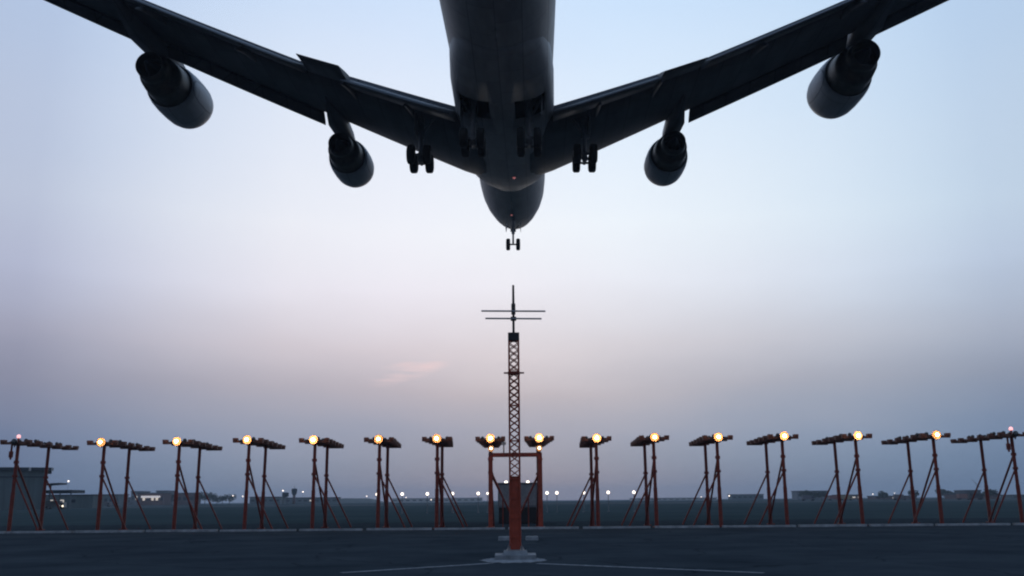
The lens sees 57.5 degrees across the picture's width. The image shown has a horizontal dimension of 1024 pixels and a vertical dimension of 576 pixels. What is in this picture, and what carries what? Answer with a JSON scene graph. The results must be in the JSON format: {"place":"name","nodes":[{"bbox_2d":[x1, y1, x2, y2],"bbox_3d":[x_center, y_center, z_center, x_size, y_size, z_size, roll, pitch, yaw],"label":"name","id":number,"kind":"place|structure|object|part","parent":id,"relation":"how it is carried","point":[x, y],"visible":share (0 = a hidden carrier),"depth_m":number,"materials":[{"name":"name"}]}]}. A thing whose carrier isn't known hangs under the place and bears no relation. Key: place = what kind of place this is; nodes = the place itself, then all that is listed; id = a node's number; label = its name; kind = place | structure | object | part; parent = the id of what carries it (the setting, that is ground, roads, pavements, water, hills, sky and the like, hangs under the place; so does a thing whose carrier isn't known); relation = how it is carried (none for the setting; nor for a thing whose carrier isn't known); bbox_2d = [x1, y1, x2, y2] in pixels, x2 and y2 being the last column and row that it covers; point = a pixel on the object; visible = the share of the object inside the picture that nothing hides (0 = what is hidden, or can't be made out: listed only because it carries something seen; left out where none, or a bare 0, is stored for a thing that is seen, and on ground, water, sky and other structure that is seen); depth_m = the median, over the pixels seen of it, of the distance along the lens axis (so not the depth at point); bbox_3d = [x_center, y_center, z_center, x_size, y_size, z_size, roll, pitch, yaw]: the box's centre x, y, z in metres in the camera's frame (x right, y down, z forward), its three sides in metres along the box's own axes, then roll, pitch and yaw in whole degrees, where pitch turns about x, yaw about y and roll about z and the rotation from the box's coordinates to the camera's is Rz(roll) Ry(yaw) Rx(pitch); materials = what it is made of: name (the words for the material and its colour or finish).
{"place":"outdoors","nodes":[
{"label":"outdoors","id":0,"kind":"place"},
{"bbox_2d":[45,494,104,507],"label":"service building","id":1,"kind":"structure","parent":0,"point":[84,500],"depth_m":292.86,"materials":[{"name":"grey"}]},
{"bbox_2d":[103,494,129,505],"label":"building","id":2,"kind":"structure","parent":0,"point":[119,498],"depth_m":546.95,"materials":[{"name":"grey"}]},
{"bbox_2d":[130,491,150,504],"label":"building","id":3,"kind":"structure","parent":0,"point":[133,501],"depth_m":673.89,"materials":[{"name":"grey"}]},
{"bbox_2d":[137,493,171,504],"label":"terminal building","id":4,"kind":"structure","parent":0,"point":[154,498],"depth_m":605.14,"materials":[{"name":"grey"}]},
{"bbox_2d":[156,490,174,504],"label":"building","id":5,"kind":"structure","parent":0,"point":[172,492],"depth_m":674.76,"materials":[{"name":"grey"}]},
{"bbox_2d":[177,493,201,504],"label":"building","id":6,"kind":"structure","parent":0,"point":[182,499],"depth_m":624.59,"materials":[{"name":"grey"}]},
{"bbox_2d":[249,497,284,503],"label":"building","id":7,"kind":"structure","parent":0,"point":[269,500],"depth_m":634.12,"materials":[{"name":"grey"}]},
{"bbox_2d":[291,485,296,503],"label":"control tower","id":8,"kind":"structure","parent":0,"point":[294,491],"depth_m":604.54,"materials":[{"name":"grey concrete"}]},
{"bbox_2d":[285,497,340,503],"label":"building","id":9,"kind":"structure","parent":0,"point":[307,500],"depth_m":702.31,"materials":[{"name":"grey"}]},
{"bbox_2d":[340,498,383,502],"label":"building","id":10,"kind":"structure","parent":0,"point":[355,500],"depth_m":948.71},
{"bbox_2d":[392,498,482,502],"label":"building","id":11,"kind":"structure","parent":0,"point":[411,500],"depth_m":877.68,"materials":[{"name":"grey glass"}]},
{"bbox_2d":[44,0,948,249],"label":"jet airliner","id":12,"kind":"object","parent":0,"point":[507,131],"visible":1,"depth_m":56.55,"materials":[{"name":"grey paint"}]},
{"bbox_2d":[0,517,1019,531],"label":"gravel strip","id":13,"kind":"object","parent":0,"point":[579,524],"depth_m":53.33,"materials":[{"name":"grey gravel"}]},
{"bbox_2d":[0,435,78,530],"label":"approach light stand","id":14,"kind":"object","parent":13,"relation":"on","point":[18,443],"visible":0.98,"depth_m":46.93,"materials":[{"name":"red paint"}]},
{"bbox_2d":[87,438,155,529],"bbox_3d":[-19.825,10.202,48.195,2.092,4.505,6.227,-1,-13,0],"label":"approach light stand","id":15,"kind":"object","parent":13,"relation":"on","point":[111,443],"visible":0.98,"depth_m":46.95,"materials":[{"name":"red paint"}]},
{"bbox_2d":[162,437,222,529],"bbox_3d":[-16.116,10.172,48.198,2.092,4.513,6.228,0,-13,0],"label":"approach light stand","id":16,"kind":"object","parent":13,"relation":"on","point":[190,443],"visible":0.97,"depth_m":46.96,"materials":[{"name":"red paint"}]},
{"bbox_2d":[233,435,287,528],"bbox_3d":[-12.663,10.125,48.203,2.092,4.564,6.228,0,-13,0],"label":"approach light stand","id":17,"kind":"object","parent":13,"relation":"on","point":[265,444],"visible":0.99,"depth_m":46.66,"materials":[{"name":"red paint"}]},
{"bbox_2d":[299,435,351,528],"bbox_3d":[-9.397,10.084,48.187,2.092,4.536,6.228,-1,-13,0],"label":"approach light stand","id":18,"kind":"object","parent":13,"relation":"on","point":[326,443],"visible":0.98,"depth_m":46.48,"materials":[{"name":"red paint"}]},
{"bbox_2d":[364,435,412,527],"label":"approach light stand","id":19,"kind":"object","parent":13,"relation":"on","point":[382,441],"visible":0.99,"depth_m":46.14,"materials":[{"name":"red paint"}]},
{"bbox_2d":[422,434,467,528],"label":"approach light stand","id":20,"kind":"object","parent":13,"relation":"on","point":[437,440],"visible":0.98,"depth_m":46.00,"materials":[{"name":"red paint"}]},
{"bbox_2d":[475,434,508,526],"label":"approach light stand","id":21,"kind":"object","parent":13,"relation":"on","point":[490,440],"visible":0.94,"depth_m":46.08,"materials":[{"name":"red paint"}]},
{"bbox_2d":[488,442,544,526],"bbox_3d":[0.169,9.582,45.404,2.820,4.150,0.503,0,-13,0],"label":"crossbeam frame","id":22,"kind":"object","parent":13,"relation":"on","point":[491,455],"visible":0.97,"depth_m":45.40,"materials":[{"name":"red paint"}]},
{"bbox_2d":[498,482,536,522],"bbox_3d":[0.325,12.784,55.543,2.440,2.320,1.750,0,-13,0],"label":"equipment cabinet","id":23,"kind":"object","parent":13,"relation":"on","point":[525,488],"visible":0.32,"depth_m":54.75,"materials":[{"name":"grey metal"}]},
{"bbox_3d":[-0.240,12.174,54.826,1.060,1.180,0.080,0,-13,0],"label":"door","id":24,"kind":"part","parent":23,"relation":"part of","materials":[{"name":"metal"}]},
{"bbox_3d":[0.880,12.165,54.826,1.060,1.180,0.080,0,-13,0],"label":"door","id":25,"kind":"part","parent":23,"relation":"part of","materials":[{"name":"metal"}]},
{"bbox_2d":[521,433,553,526],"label":"approach light stand","id":26,"kind":"object","parent":13,"relation":"on","point":[538,439],"visible":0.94,"depth_m":46.97,"materials":[{"name":"red paint"}]},
{"bbox_2d":[566,434,611,526],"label":"approach light stand","id":27,"kind":"object","parent":13,"relation":"on","point":[595,440],"visible":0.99,"depth_m":46.08,"materials":[{"name":"red paint"}]},
{"bbox_2d":[621,433,668,527],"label":"approach light stand","id":28,"kind":"object","parent":13,"relation":"on","point":[652,439],"visible":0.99,"depth_m":46.41,"materials":[{"name":"red paint"}]},
{"bbox_2d":[682,433,732,526],"bbox_3d":[9.861,9.946,48.191,2.092,4.507,6.228,0,-13,1],"label":"approach light stand","id":29,"kind":"object","parent":13,"relation":"on","point":[716,439],"visible":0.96,"depth_m":46.38,"materials":[{"name":"red paint"}]},
{"bbox_2d":[743,432,798,524],"bbox_3d":[13.061,9.908,48.193,2.092,4.532,6.228,0,-13,0],"label":"approach light stand","id":30,"kind":"object","parent":13,"relation":"on","point":[781,437],"visible":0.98,"depth_m":46.58,"materials":[{"name":"red paint"}]},
{"bbox_2d":[811,431,871,525],"bbox_3d":[16.695,9.887,48.192,2.092,4.523,6.227,-1,-13,0],"label":"approach light stand","id":31,"kind":"object","parent":13,"relation":"on","point":[842,438],"visible":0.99,"depth_m":46.87,"materials":[{"name":"red paint"}]},
{"bbox_2d":[881,430,950,523],"bbox_3d":[20.547,9.860,48.197,2.092,4.527,6.228,0,-13,0],"label":"approach light stand","id":32,"kind":"object","parent":13,"relation":"on","point":[925,436],"visible":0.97,"depth_m":46.97,"materials":[{"name":"red paint"}]},
{"bbox_2d":[950,427,1023,522],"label":"approach light stand","id":33,"kind":"object","parent":13,"relation":"on","point":[980,438],"visible":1,"depth_m":46.96,"materials":[{"name":"red paint"}]},
{"bbox_2d":[0,525,1023,575],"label":"asphalt apron","id":34,"kind":"object","parent":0,"point":[986,550],"depth_m":24.69,"materials":[{"name":"grey asphalt"}]},
{"bbox_2d":[340,563,491,572],"bbox_3d":[-1.878,5.775,19.278,3.758,0.001,0.200,10,-17,-39],"label":"painted line","id":35,"kind":"object","parent":34,"relation":"on","point":[417,567],"visible":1,"depth_m":19.29,"materials":[{"name":"white paint"}]},
{"bbox_2d":[498,536,508,540],"bbox_3d":[-0.259,8.682,32.381,0.440,0.135,0.800,0,-13,0],"label":"pit cover","id":36,"kind":"object","parent":34,"relation":"on","point":[503,538],"visible":0.88,"depth_m":32.01,"materials":[{"name":"concrete"}]},
{"bbox_2d":[0,523,1023,532],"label":"kerb","id":37,"kind":"structure","parent":34,"relation":"on","point":[487,528],"depth_m":44.41,"materials":[{"name":"concrete"}]},
{"bbox_2d":[481,558,545,562],"bbox_3d":[0.027,6.246,21.436,1.580,0.001,2.143,0,-13,0],"label":"concrete apron","id":38,"kind":"object","parent":34,"relation":"on","point":[492,560],"visible":0.78,"depth_m":21.18,"materials":[{"name":"grey concrete"}]},
{"bbox_2d":[495,550,535,559],"bbox_3d":[0.082,6.302,22.052,0.960,0.190,0.980,0,-13,0],"label":"concrete pad","id":39,"kind":"object","parent":38,"relation":"on","point":[515,555],"visible":0.93,"depth_m":21.57,"materials":[{"name":"grey concrete"}]},
{"bbox_2d":[481,285,544,550],"bbox_3d":[0.055,3.089,22.782,1.601,6.480,0.420,0,-13,0],"label":"antenna mast","id":40,"kind":"object","parent":39,"relation":"on","point":[515,543],"visible":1,"depth_m":22.58,"materials":[{"name":"red metal"}]},
{"bbox_2d":[525,536,537,539],"bbox_3d":[0.691,8.674,32.381,0.440,0.135,0.800,0,-13,0],"label":"pit cover","id":41,"kind":"object","parent":34,"relation":"on","point":[531,537],"visible":0.98,"depth_m":32.02,"materials":[{"name":"concrete"}]},
{"bbox_2d":[536,563,765,572],"bbox_3d":[2.596,5.617,18.741,5.170,0.001,0.200,-10,-16,36],"label":"painted line","id":42,"kind":"object","parent":34,"relation":"on","point":[652,568],"visible":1,"depth_m":18.50,"materials":[{"name":"white paint"}]},
{"bbox_2d":[0,497,1023,531],"bbox_3d":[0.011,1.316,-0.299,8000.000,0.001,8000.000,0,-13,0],"label":"airfield ground","id":43,"kind":"structure","parent":0,"point":[618,510],"depth_m":108.56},
{"bbox_2d":[0,467,53,509],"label":"hangar","id":44,"kind":"structure","parent":43,"relation":"on","point":[33,479],"depth_m":228.78,"materials":[{"name":"grey metal"}]},
{"bbox_2d":[45,501,66,508],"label":"service truck","id":45,"kind":"object","parent":43,"relation":"on","point":[63,505],"visible":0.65,"depth_m":254.50,"materials":[{"name":"grey paint"}]},
{"bbox_2d":[47,483,66,497],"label":"canopy","id":46,"kind":"object","parent":43,"relation":"on","point":[52,484],"visible":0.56,"depth_m":259.45,"materials":[{"name":"grey"}]},
{"bbox_2d":[46,490,84,508],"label":"canopy","id":47,"kind":"object","parent":43,"relation":"on","point":[59,492],"visible":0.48,"depth_m":250.60,"materials":[{"name":"grey metal"}]},
{"bbox_2d":[103,502,111,506],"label":"service truck","id":48,"kind":"object","parent":43,"relation":"on","point":[107,504],"visible":0.62,"depth_m":408.55,"materials":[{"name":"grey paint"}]},
{"bbox_2d":[194,494,206,504],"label":"tree","id":49,"kind":"object","parent":43,"relation":"on","point":[201,496],"visible":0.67,"depth_m":623.61,"materials":[{"name":"green plant"}]},
{"bbox_2d":[205,492,217,502],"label":"tree","id":50,"kind":"object","parent":43,"relation":"on","point":[212,497],"visible":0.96,"depth_m":623.85,"materials":[{"name":"green plant"}]},
{"bbox_2d":[222,494,236,504],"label":"tree","id":51,"kind":"object","parent":43,"relation":"on","point":[230,498],"visible":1,"depth_m":623.96,"materials":[{"name":"green plant"}]},
{"bbox_2d":[282,492,288,504],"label":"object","id":52,"kind":"object","parent":43,"relation":"on","point":[285,494],"visible":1,"depth_m":506.66,"materials":[{"name":"grey"}]},
{"bbox_2d":[799,490,812,495],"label":"tree","id":53,"kind":"object","parent":43,"relation":"on","point":[805,492],"visible":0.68,"depth_m":545.09,"materials":[{"name":"green plant"}]},
{"bbox_2d":[810,491,819,497],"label":"tree","id":54,"kind":"object","parent":43,"relation":"on","point":[814,494],"visible":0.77,"depth_m":545.02,"materials":[{"name":"green plant"}]},
{"bbox_2d":[817,492,827,499],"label":"tree","id":55,"kind":"object","parent":43,"relation":"on","point":[822,495],"visible":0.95,"depth_m":545.51,"materials":[{"name":"green plant"}]},
{"bbox_2d":[828,495,836,499],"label":"service truck","id":56,"kind":"object","parent":43,"relation":"on","point":[830,497],"visible":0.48,"depth_m":457.39,"materials":[{"name":"grey paint"}]},
{"bbox_2d":[841,495,851,499],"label":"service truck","id":57,"kind":"object","parent":43,"relation":"on","point":[849,497],"visible":0.73,"depth_m":457.34,"materials":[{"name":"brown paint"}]},
{"bbox_2d":[878,491,888,499],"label":"tree","id":58,"kind":"object","parent":43,"relation":"on","point":[882,494],"visible":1,"depth_m":525.77,"materials":[{"name":"green plant"}]},
{"bbox_2d":[893,494,906,499],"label":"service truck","id":59,"kind":"object","parent":43,"relation":"on","point":[902,497],"visible":0.88,"depth_m":418.33,"materials":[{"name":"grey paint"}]},
{"bbox_2d":[908,490,918,496],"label":"tree","id":60,"kind":"object","parent":43,"relation":"on","point":[909,493],"visible":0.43,"depth_m":525.85,"materials":[{"name":"green plant"}]},
{"bbox_2d":[935,489,947,497],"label":"tree","id":61,"kind":"object","parent":43,"relation":"on","point":[943,491],"visible":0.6,"depth_m":584.46,"materials":[{"name":"green plant"}]},
{"bbox_2d":[956,494,967,499],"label":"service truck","id":62,"kind":"object","parent":43,"relation":"on","point":[959,496],"visible":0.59,"depth_m":389.12,"materials":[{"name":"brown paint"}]},
{"bbox_2d":[967,493,983,499],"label":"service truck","id":63,"kind":"object","parent":43,"relation":"on","point":[978,496],"visible":0.92,"depth_m":369.60,"materials":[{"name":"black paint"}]},
{"bbox_2d":[981,489,997,496],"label":"tree","id":64,"kind":"object","parent":43,"relation":"on","point":[992,492],"visible":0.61,"depth_m":467.36,"materials":[{"name":"green plant"}]},
{"bbox_2d":[0,0,1023,502],"label":"sky","id":65,"kind":"structure","parent":0,"point":[809,275],"materials":[{"name":"blue"}]},
{"bbox_2d":[103,500,970,507],"bbox_3d":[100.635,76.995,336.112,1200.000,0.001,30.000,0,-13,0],"label":"taxiway","id":66,"kind":"structure","parent":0,"point":[565,503],"depth_m":334.24,"materials":[{"name":"grey asphalt"}]},
{"bbox_2d":[629,497,717,500],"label":"building","id":67,"kind":"structure","parent":0,"point":[663,499],"depth_m":877.47,"materials":[{"name":"grey glass"}]},
{"bbox_2d":[727,494,763,499],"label":"building","id":68,"kind":"structure","parent":0,"point":[743,497],"depth_m":780.30,"materials":[{"name":"grey"}]},
{"bbox_2d":[791,491,827,499],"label":"building","id":69,"kind":"structure","parent":0,"point":[796,495],"depth_m":683.55,"materials":[{"name":"grey"}]},
{"bbox_2d":[833,494,862,499],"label":"building","id":70,"kind":"structure","parent":0,"point":[854,496],"depth_m":585.07,"materials":[{"name":"grey"}]},
{"bbox_2d":[867,495,917,499],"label":"building","id":71,"kind":"structure","parent":0,"point":[877,497],"depth_m":585.02,"materials":[{"name":"grey"}]},
{"bbox_2d":[953,490,981,492],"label":"building","id":72,"kind":"structure","parent":0,"point":[965,491],"depth_m":546.69,"materials":[{"name":"grey"}]},
{"bbox_2d":[943,493,997,498],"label":"building","id":73,"kind":"structure","parent":0,"point":[951,496],"depth_m":507.15,"materials":[{"name":"grey"}]},
{"bbox_2d":[1000,494,1023,498],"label":"building","id":74,"kind":"structure","parent":0,"point":[1011,496],"depth_m":547.22,"materials":[{"name":"grey"}]}
]}

